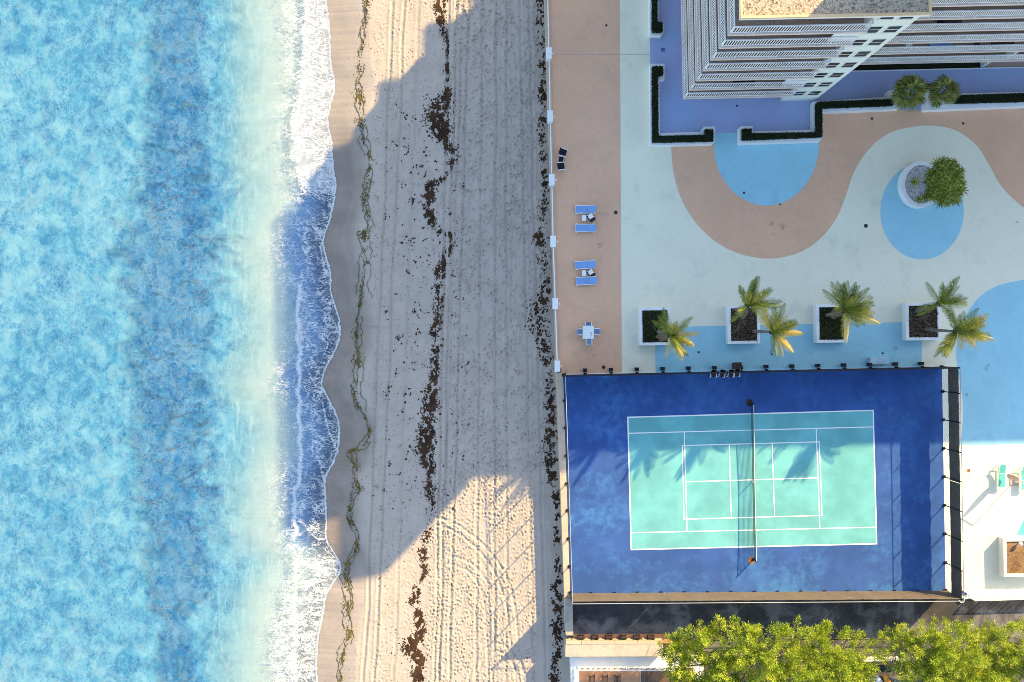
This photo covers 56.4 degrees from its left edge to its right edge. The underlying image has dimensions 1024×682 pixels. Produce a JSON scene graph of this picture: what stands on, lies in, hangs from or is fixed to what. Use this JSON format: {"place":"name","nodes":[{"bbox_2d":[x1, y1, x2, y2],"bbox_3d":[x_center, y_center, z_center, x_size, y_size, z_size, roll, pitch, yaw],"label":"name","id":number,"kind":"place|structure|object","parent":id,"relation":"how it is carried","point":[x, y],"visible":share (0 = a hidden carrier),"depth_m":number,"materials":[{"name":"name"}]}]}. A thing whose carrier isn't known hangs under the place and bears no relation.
{"place":"outdoors","nodes":[
{"label":"outdoors","id":0,"kind":"place"},
{"bbox_2d":[0,0,340,681],"bbox_3d":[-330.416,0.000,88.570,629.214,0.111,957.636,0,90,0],"label":"sea","id":1,"kind":"structure","parent":0,"point":[73,83],"depth_m":88.60,"materials":[{"name":"liquid"}]},
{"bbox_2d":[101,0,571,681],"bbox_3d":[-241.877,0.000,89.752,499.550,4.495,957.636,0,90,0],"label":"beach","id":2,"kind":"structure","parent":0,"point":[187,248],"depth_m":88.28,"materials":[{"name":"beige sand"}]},
{"bbox_2d":[336,1,373,681],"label":"algae strands","id":3,"kind":"object","parent":2,"relation":"on","point":[358,358],"visible":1,"depth_m":88.06},
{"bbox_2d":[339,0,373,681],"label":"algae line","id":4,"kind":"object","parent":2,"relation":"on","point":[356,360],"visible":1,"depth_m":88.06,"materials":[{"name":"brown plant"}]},
{"bbox_2d":[400,0,458,681],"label":"seaweed line","id":5,"kind":"object","parent":2,"relation":"on","point":[431,406],"visible":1,"depth_m":87.81,"materials":[{"name":"brown plant"}]},
{"bbox_2d":[367,0,503,674],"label":"seaweed scraps","id":6,"kind":"object","parent":2,"relation":"on","point":[414,311],"visible":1,"depth_m":87.83,"materials":[{"name":"brown plant"}]},
{"bbox_2d":[523,0,564,681],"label":"seaweed drift","id":7,"kind":"object","parent":2,"relation":"on","point":[552,475],"visible":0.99,"depth_m":87.68,"materials":[{"name":"brown plant"}]},
{"bbox_2d":[544,0,572,634],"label":"seawall","id":8,"kind":"object","parent":2,"relation":"on","point":[568,615],"visible":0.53,"depth_m":85.88,"materials":[{"name":"concrete"}]},
{"bbox_2d":[546,0,561,371],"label":"balustrade","id":9,"kind":"object","parent":8,"relation":"on","point":[552,179],"visible":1,"depth_m":84.82,"materials":[{"name":"white paint"}]},
{"bbox_2d":[562,374,572,603],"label":"court fence","id":10,"kind":"object","parent":8,"relation":"on","point":[567,484],"visible":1,"depth_m":83.26,"materials":[{"name":"black metal"}]},
{"bbox_2d":[577,635,584,639],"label":"mooring block","id":11,"kind":"structure","parent":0,"point":[580,637],"depth_m":85.59,"materials":[{"name":"brown wood"}]},
{"bbox_2d":[619,635,626,639],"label":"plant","id":12,"kind":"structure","parent":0,"point":[622,637],"depth_m":85.59,"materials":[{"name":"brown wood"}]},
{"bbox_2d":[569,650,703,681],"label":"neighbour terrace","id":13,"kind":"structure","parent":0,"point":[627,662],"depth_m":86.00,"materials":[{"name":"white paint"}]},
{"bbox_2d":[574,666,671,681],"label":"white railing","id":14,"kind":"object","parent":13,"relation":"on","point":[616,669],"visible":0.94,"depth_m":85.17,"materials":[{"name":"paint"}]},
{"bbox_2d":[663,640,694,649],"bbox_3d":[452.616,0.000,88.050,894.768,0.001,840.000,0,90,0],"label":"ground","id":15,"kind":"structure","parent":0,"point":[664,645],"depth_m":88.05,"materials":[{"name":"concrete"}]},
{"bbox_2d":[564,635,662,656],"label":"ledge wall","id":16,"kind":"structure","parent":15,"relation":"on","point":[613,647],"depth_m":85.10,"materials":[{"name":"concrete"}]},
{"bbox_2d":[573,633,675,642],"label":"ledge","id":17,"kind":"object","parent":15,"relation":"on","point":[664,640],"visible":0.29,"depth_m":86.02,"materials":[{"name":"ceramic"}]},
{"bbox_2d":[591,634,598,639],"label":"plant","id":18,"kind":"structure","parent":17,"relation":"on","point":[594,637],"depth_m":85.59,"materials":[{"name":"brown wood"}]},
{"bbox_2d":[605,634,612,639],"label":"mooring block","id":19,"kind":"structure","parent":17,"relation":"on","point":[608,637],"depth_m":85.59,"materials":[{"name":"brown wood"}]},
{"bbox_2d":[633,634,640,639],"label":"mooring block","id":20,"kind":"structure","parent":17,"relation":"on","point":[636,637],"depth_m":85.59,"materials":[{"name":"brown wood"}]},
{"bbox_2d":[647,634,654,639],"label":"mooring block","id":21,"kind":"structure","parent":17,"relation":"on","point":[650,637],"depth_m":85.59,"materials":[{"name":"brown wood"}]},
{"bbox_2d":[549,0,1023,598],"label":"terrace","id":22,"kind":"structure","parent":0,"point":[695,234],"depth_m":86.00,"materials":[{"name":"multicoloured"}]},
{"bbox_2d":[557,162,564,170],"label":"armchair","id":23,"kind":"object","parent":22,"relation":"on","point":[560,165],"visible":1,"depth_m":85.55,"materials":[{"name":"fabric"}]},
{"bbox_2d":[558,147,567,156],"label":"armchair","id":24,"kind":"object","parent":22,"relation":"on","point":[563,151],"visible":1,"depth_m":85.55,"materials":[{"name":"black fabric"}]},
{"bbox_2d":[577,329,582,334],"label":"armchair","id":25,"kind":"object","parent":22,"relation":"on","point":[579,331],"visible":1,"depth_m":85.55,"materials":[{"name":"white paint"}]},
{"bbox_2d":[575,223,595,232],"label":"sun lounger","id":26,"kind":"object","parent":22,"relation":"on","point":[583,227],"visible":1,"depth_m":85.61,"materials":[{"name":"blue fabric"}]},
{"bbox_2d":[575,205,595,213],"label":"sun lounger","id":27,"kind":"object","parent":22,"relation":"on","point":[580,209],"visible":1,"depth_m":85.61,"materials":[{"name":"blue fabric"}]},
{"bbox_2d":[575,260,595,269],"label":"sun lounger","id":28,"kind":"object","parent":22,"relation":"on","point":[583,264],"visible":1,"depth_m":85.61,"materials":[{"name":"blue fabric"}]},
{"bbox_2d":[576,276,596,285],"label":"sun lounger","id":29,"kind":"object","parent":22,"relation":"on","point":[584,280],"visible":1,"depth_m":85.61,"materials":[{"name":"blue fabric"}]},
{"bbox_2d":[585,339,591,344],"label":"armchair","id":30,"kind":"object","parent":22,"relation":"on","point":[588,341],"visible":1,"depth_m":85.55,"materials":[{"name":"blue fabric"}]},
{"bbox_2d":[583,326,593,338],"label":"dining table","id":31,"kind":"object","parent":22,"relation":"on","point":[588,332],"visible":1,"depth_m":85.25,"materials":[{"name":"white paint"}]},
{"bbox_2d":[587,213,594,221],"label":"flower stand","id":32,"kind":"object","parent":22,"relation":"on","point":[591,217],"visible":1,"depth_m":85.57,"materials":[{"name":"metal"}]},
{"bbox_2d":[587,268,595,275],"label":"flower stand","id":33,"kind":"object","parent":22,"relation":"on","point":[590,272],"visible":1,"depth_m":85.55,"materials":[{"name":"metal"}]},
{"bbox_2d":[594,328,600,334],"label":"armchair","id":34,"kind":"object","parent":22,"relation":"on","point":[597,331],"visible":1,"depth_m":85.52,"materials":[{"name":"blue fabric"}]},
{"bbox_2d":[638,307,670,344],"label":"square planter","id":35,"kind":"object","parent":22,"relation":"on","point":[641,327],"visible":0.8,"depth_m":85.19,"materials":[{"name":"white paint"}]},
{"bbox_2d":[642,309,668,342],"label":"ground cover","id":36,"kind":"object","parent":35,"relation":"on","point":[647,332],"visible":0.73,"depth_m":85.08,"materials":[{"name":"green plant"}]},
{"bbox_2d":[653,308,698,360],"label":"coconut palm","id":37,"kind":"object","parent":35,"relation":"on","point":[670,333],"visible":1,"depth_m":78.77,"materials":[{"name":"green plant"}]},
{"bbox_2d":[648,0,663,37],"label":"hedge planter","id":38,"kind":"object","parent":22,"relation":"on","point":[654,35],"visible":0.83,"depth_m":85.20,"materials":[{"name":"white paint"}]},
{"bbox_2d":[651,0,662,32],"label":"hedge","id":39,"kind":"object","parent":38,"relation":"on","point":[657,26],"visible":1,"depth_m":84.88,"materials":[{"name":"green plant"}]},
{"bbox_2d":[649,64,714,146],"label":"hedge planter","id":40,"kind":"object","parent":22,"relation":"on","point":[662,79],"visible":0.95,"depth_m":85.20,"materials":[{"name":"white paint"}]},
{"bbox_2d":[651,65,713,142],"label":"hedge","id":41,"kind":"object","parent":40,"relation":"on","point":[657,72],"visible":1,"depth_m":84.88,"materials":[{"name":"green plant"}]},
{"bbox_2d":[714,126,740,132],"label":"pavement","id":42,"kind":"structure","parent":22,"relation":"in","point":[718,129],"depth_m":86.00,"materials":[{"name":"blue paint"}]},
{"bbox_2d":[732,362,741,368],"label":"utility box","id":43,"kind":"object","parent":22,"relation":"on","point":[736,365],"visible":1,"depth_m":85.31,"materials":[{"name":"brown metal"}]},
{"bbox_2d":[725,305,759,343],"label":"square planter","id":44,"kind":"object","parent":22,"relation":"on","point":[728,315],"visible":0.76,"depth_m":85.19,"materials":[{"name":"white paint"}]},
{"bbox_2d":[730,308,758,340],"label":"ground cover","id":45,"kind":"object","parent":44,"relation":"on","point":[735,330],"visible":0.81,"depth_m":85.08,"materials":[{"name":"green plant"}]},
{"bbox_2d":[730,275,782,321],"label":"coconut palm","id":46,"kind":"object","parent":44,"relation":"on","point":[751,299],"visible":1,"depth_m":76.96,"materials":[{"name":"green plant"}]},
{"bbox_2d":[751,303,803,356],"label":"coconut palm","id":47,"kind":"object","parent":44,"relation":"on","point":[778,331],"visible":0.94,"depth_m":78.41,"materials":[{"name":"green plant"}]},
{"bbox_2d":[563,367,945,592],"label":"tennis court","id":48,"kind":"object","parent":22,"relation":"on","point":[849,481],"visible":0.99,"depth_m":85.98,"materials":[{"name":"blue paint"}]},
{"bbox_2d":[710,370,716,377],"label":"armchair","id":49,"kind":"object","parent":48,"relation":"on","point":[713,375],"visible":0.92,"depth_m":85.47,"materials":[{"name":"black metal"}]},
{"bbox_2d":[718,369,725,377],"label":"armchair","id":50,"kind":"object","parent":48,"relation":"on","point":[722,375],"visible":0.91,"depth_m":85.54,"materials":[{"name":"white paint"}]},
{"bbox_2d":[726,369,734,377],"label":"armchair","id":51,"kind":"object","parent":48,"relation":"on","point":[730,374],"visible":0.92,"depth_m":85.54,"materials":[{"name":"white paint"}]},
{"bbox_2d":[734,369,740,376],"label":"armchair","id":52,"kind":"object","parent":48,"relation":"on","point":[736,374],"visible":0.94,"depth_m":85.41,"materials":[{"name":"white paint"}]},
{"bbox_2d":[749,402,756,562],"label":"tennis net","id":53,"kind":"object","parent":48,"relation":"on","point":[753,482],"visible":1,"depth_m":85.43,"materials":[{"name":"black fabric"}]},
{"bbox_2d":[571,589,963,603],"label":"court fence","id":54,"kind":"object","parent":48,"relation":"on","point":[847,595],"visible":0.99,"depth_m":84.12,"materials":[{"name":"black metal"}]},
{"bbox_2d":[560,362,959,376],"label":"court fence","id":55,"kind":"object","parent":22,"relation":"on","point":[843,365],"visible":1,"depth_m":82.49,"materials":[{"name":"black metal"}]},
{"bbox_2d":[737,90,899,144],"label":"hedge planter","id":56,"kind":"object","parent":22,"relation":"on","point":[887,94],"visible":0.6,"depth_m":85.20,"materials":[{"name":"white paint"}]},
{"bbox_2d":[741,99,893,140],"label":"hedge","id":57,"kind":"object","parent":56,"relation":"on","point":[747,134],"visible":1,"depth_m":84.88,"materials":[{"name":"green plant"}]},
{"bbox_2d":[890,73,930,111],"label":"fan palm","id":58,"kind":"object","parent":56,"relation":"in","point":[919,85],"visible":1,"depth_m":81.86,"materials":[{"name":"green plant"}]},
{"bbox_2d":[813,304,846,342],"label":"square planter","id":59,"kind":"object","parent":22,"relation":"on","point":[816,324],"visible":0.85,"depth_m":85.19,"materials":[{"name":"white paint"}]},
{"bbox_2d":[819,307,844,341],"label":"ground cover","id":60,"kind":"object","parent":59,"relation":"on","point":[827,328],"visible":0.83,"depth_m":85.08,"materials":[{"name":"green plant"}]},
{"bbox_2d":[822,280,880,342],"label":"coconut palm","id":61,"kind":"object","parent":59,"relation":"on","point":[846,301],"visible":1,"depth_m":77.90,"materials":[{"name":"green plant"}]},
{"bbox_2d":[868,357,888,363],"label":"storage bench","id":62,"kind":"object","parent":22,"relation":"on","point":[878,360],"visible":1,"depth_m":85.45,"materials":[{"name":"white paint"}]},
{"bbox_2d":[897,161,934,208],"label":"round planter","id":63,"kind":"object","parent":22,"relation":"on","point":[908,192],"visible":0.73,"depth_m":85.27,"materials":[{"name":"white paint"}]},
{"bbox_2d":[909,155,968,208],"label":"screw pine","id":64,"kind":"object","parent":63,"relation":"on","point":[944,182],"visible":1,"depth_m":82.54,"materials":[{"name":"green plant"}]},
{"bbox_2d":[902,302,940,339],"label":"square planter","id":65,"kind":"object","parent":22,"relation":"on","point":[906,333],"visible":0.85,"depth_m":85.19,"materials":[{"name":"white paint"}]},
{"bbox_2d":[908,306,938,337],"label":"ground cover","id":66,"kind":"object","parent":65,"relation":"on","point":[918,325],"visible":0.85,"depth_m":85.08,"materials":[{"name":"brown plant"}]},
{"bbox_2d":[915,276,967,324],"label":"coconut palm","id":67,"kind":"object","parent":65,"relation":"on","point":[942,298],"visible":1,"depth_m":78.23,"materials":[{"name":"green plant"}]},
{"bbox_2d":[924,306,994,357],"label":"coconut palm","id":68,"kind":"object","parent":65,"relation":"on","point":[966,329],"visible":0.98,"depth_m":78.49,"materials":[{"name":"green plant"}]},
{"bbox_2d":[851,67,1023,71],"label":"kerb","id":69,"kind":"structure","parent":22,"relation":"on","point":[935,69],"depth_m":85.88,"materials":[{"name":"white paint"}]},
{"bbox_2d":[941,368,963,600],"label":"court fence","id":70,"kind":"object","parent":22,"relation":"on","point":[955,476],"visible":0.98,"depth_m":83.97,"materials":[{"name":"black metal"}]},
{"bbox_2d":[921,91,1023,111],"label":"hedge planter","id":71,"kind":"object","parent":22,"relation":"on","point":[943,107],"visible":0.4,"depth_m":85.20,"materials":[{"name":"white paint"}]},
{"bbox_2d":[928,73,960,108],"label":"fan palm","id":72,"kind":"object","parent":71,"relation":"in","point":[950,85],"visible":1,"depth_m":82.51,"materials":[{"name":"green plant"}]},
{"bbox_2d":[954,93,1023,103],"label":"hedge","id":73,"kind":"object","parent":71,"relation":"on","point":[991,98],"visible":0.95,"depth_m":84.88,"materials":[{"name":"green plant"}]},
{"bbox_2d":[980,62,990,66],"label":"dividing wall","id":74,"kind":"structure","parent":22,"relation":"on","point":[982,64],"depth_m":85.41,"materials":[{"name":"white paint"}]},
{"bbox_2d":[969,596,1023,600],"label":"slatted railing","id":75,"kind":"object","parent":22,"relation":"on","point":[997,598],"visible":1,"depth_m":85.41,"materials":[{"name":"white metal"}]},
{"bbox_2d":[996,464,1005,486],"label":"sun lounger","id":76,"kind":"object","parent":22,"relation":"on","point":[1002,478],"visible":1,"depth_m":85.48,"materials":[{"name":"teal fabric"}]},
{"bbox_2d":[998,536,1023,576],"bbox_3d":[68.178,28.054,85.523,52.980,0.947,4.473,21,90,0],"label":"square planter","id":77,"kind":"object","parent":22,"relation":"on","point":[1010,557],"visible":1,"depth_m":85.19,"materials":[{"name":"white paint"}]},
{"bbox_2d":[1007,474,1023,485],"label":"parasol","id":78,"kind":"object","parent":22,"relation":"on","point":[1014,479],"visible":1,"depth_m":84.84,"materials":[{"name":"beige fabric"}]},
{"bbox_2d":[1018,467,1023,488],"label":"sun lounger","id":79,"kind":"object","parent":22,"relation":"on","point":[1021,477],"visible":1,"depth_m":85.50,"materials":[{"name":"teal fabric"}]},
{"bbox_2d":[572,599,1023,639],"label":"alley","id":80,"kind":"structure","parent":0,"point":[872,618],"depth_m":86.10,"materials":[{"name":"grey asphalt"}]},
{"bbox_2d":[681,0,1023,100],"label":"apartment tower","id":81,"kind":"structure","parent":0,"point":[798,50],"depth_m":72.15,"materials":[{"name":"white paint"}]},
{"bbox_2d":[733,80,754,84],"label":"bench","id":82,"kind":"object","parent":81,"relation":"on","point":[742,81],"visible":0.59,"depth_m":78.80,"materials":[{"name":"metal"}]},
{"bbox_2d":[794,91,806,95],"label":"window","id":83,"kind":"structure","parent":81,"relation":"in","point":[799,93],"depth_m":83.17,"materials":[{"name":"white glass"}]},
{"bbox_2d":[804,82,817,87],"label":"window","id":84,"kind":"structure","parent":81,"relation":"in","point":[809,84],"depth_m":80.29,"materials":[{"name":"white glass"}]},
{"bbox_2d":[805,90,822,95],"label":"window","id":85,"kind":"structure","parent":81,"relation":"in","point":[812,93],"depth_m":83.29,"materials":[{"name":"white glass"}]},
{"bbox_2d":[814,72,828,78],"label":"window","id":86,"kind":"structure","parent":81,"relation":"in","point":[821,74],"depth_m":77.50,"materials":[{"name":"white glass"}]},
{"bbox_2d":[816,82,832,87],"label":"window","id":87,"kind":"structure","parent":81,"relation":"in","point":[823,84],"depth_m":80.36,"materials":[{"name":"white glass"}]},
{"bbox_2d":[826,62,841,68],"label":"window","id":88,"kind":"structure","parent":81,"relation":"in","point":[832,65],"depth_m":74.70,"materials":[{"name":"white glass"}]},
{"bbox_2d":[827,72,845,77],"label":"window","id":89,"kind":"structure","parent":81,"relation":"in","point":[835,74],"depth_m":77.60,"materials":[{"name":"white glass"}]},
{"bbox_2d":[838,51,854,57],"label":"window","id":90,"kind":"structure","parent":81,"relation":"in","point":[845,54],"depth_m":71.84,"materials":[{"name":"white glass"}]},
{"bbox_2d":[839,62,857,67],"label":"window","id":91,"kind":"structure","parent":81,"relation":"in","point":[847,64],"depth_m":74.79,"materials":[{"name":"white glass"}]},
{"bbox_2d":[847,39,868,46],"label":"window","id":92,"kind":"structure","parent":81,"relation":"in","point":[858,42],"depth_m":68.95,"materials":[{"name":"white glass"}]},
{"bbox_2d":[851,50,871,57],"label":"window","id":93,"kind":"structure","parent":81,"relation":"in","point":[860,54],"depth_m":71.96,"materials":[{"name":"white glass"}]},
{"bbox_2d":[861,26,883,33],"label":"window","id":94,"kind":"structure","parent":81,"relation":"in","point":[873,29],"depth_m":66.11,"materials":[{"name":"white glass"}]},
{"bbox_2d":[865,38,886,45],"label":"window","id":95,"kind":"structure","parent":81,"relation":"in","point":[874,42],"depth_m":69.05,"materials":[{"name":"white glass"}]},
{"bbox_2d":[877,17,894,20],"bbox_3d":[25.055,-21.596,63.345,1.100,1.470,0.120,-1,90,0],"label":"window","id":96,"kind":"structure","parent":81,"relation":"in","point":[880,18],"depth_m":63.84,"materials":[{"name":"white glass"}]},
{"bbox_2d":[880,25,903,33],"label":"window","id":97,"kind":"structure","parent":81,"relation":"in","point":[891,29],"depth_m":66.16,"materials":[{"name":"white glass"}]},
{"bbox_2d":[896,17,913,19],"bbox_3d":[26.375,-21.623,63.345,1.100,1.470,0.120,-1,90,0],"label":"window","id":98,"kind":"structure","parent":81,"relation":"in","point":[900,18],"depth_m":63.93,"materials":[{"name":"white glass"}]},
{"bbox_2d":[930,43,952,48],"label":"bench","id":99,"kind":"object","parent":81,"relation":"on","point":[941,44],"visible":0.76,"depth_m":78.80,"materials":[{"name":"blue"}]},
{"bbox_2d":[943,20,961,25],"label":"bench","id":100,"kind":"object","parent":81,"relation":"on","point":[952,21],"visible":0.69,"depth_m":73.12,"materials":[{"name":"brown wood"}]},
{"bbox_2d":[991,42,1013,46],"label":"bench","id":101,"kind":"object","parent":81,"relation":"on","point":[996,43],"visible":0.59,"depth_m":78.80,"materials":[{"name":"brown wood"}]},
{"bbox_2d":[700,638,1023,681],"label":"yard","id":102,"kind":"structure","parent":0,"point":[892,677],"depth_m":86.12,"materials":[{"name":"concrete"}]},
{"bbox_2d":[656,614,887,681],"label":"feathery tree","id":103,"kind":"object","parent":102,"relation":"on","point":[724,664],"visible":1,"depth_m":79.92,"materials":[{"name":"green plant"}]},
{"bbox_2d":[883,674,890,681],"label":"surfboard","id":104,"kind":"object","parent":102,"relation":"on","point":[886,678],"visible":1,"depth_m":85.11,"materials":[{"name":"orange plastic"}]},
{"bbox_2d":[860,656,916,664],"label":"yard wall","id":105,"kind":"structure","parent":102,"relation":"on","point":[868,660],"depth_m":85.50,"materials":[{"name":"white paint"}]},
{"bbox_2d":[870,616,999,681],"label":"feathery tree","id":106,"kind":"object","parent":102,"relation":"on","point":[948,657],"visible":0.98,"depth_m":79.88,"materials":[{"name":"green plant"}]},
{"bbox_2d":[955,616,1023,681],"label":"feathery tree","id":107,"kind":"object","parent":102,"relation":"on","point":[1011,654],"visible":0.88,"depth_m":80.03,"materials":[{"name":"green plant"}]}
]}

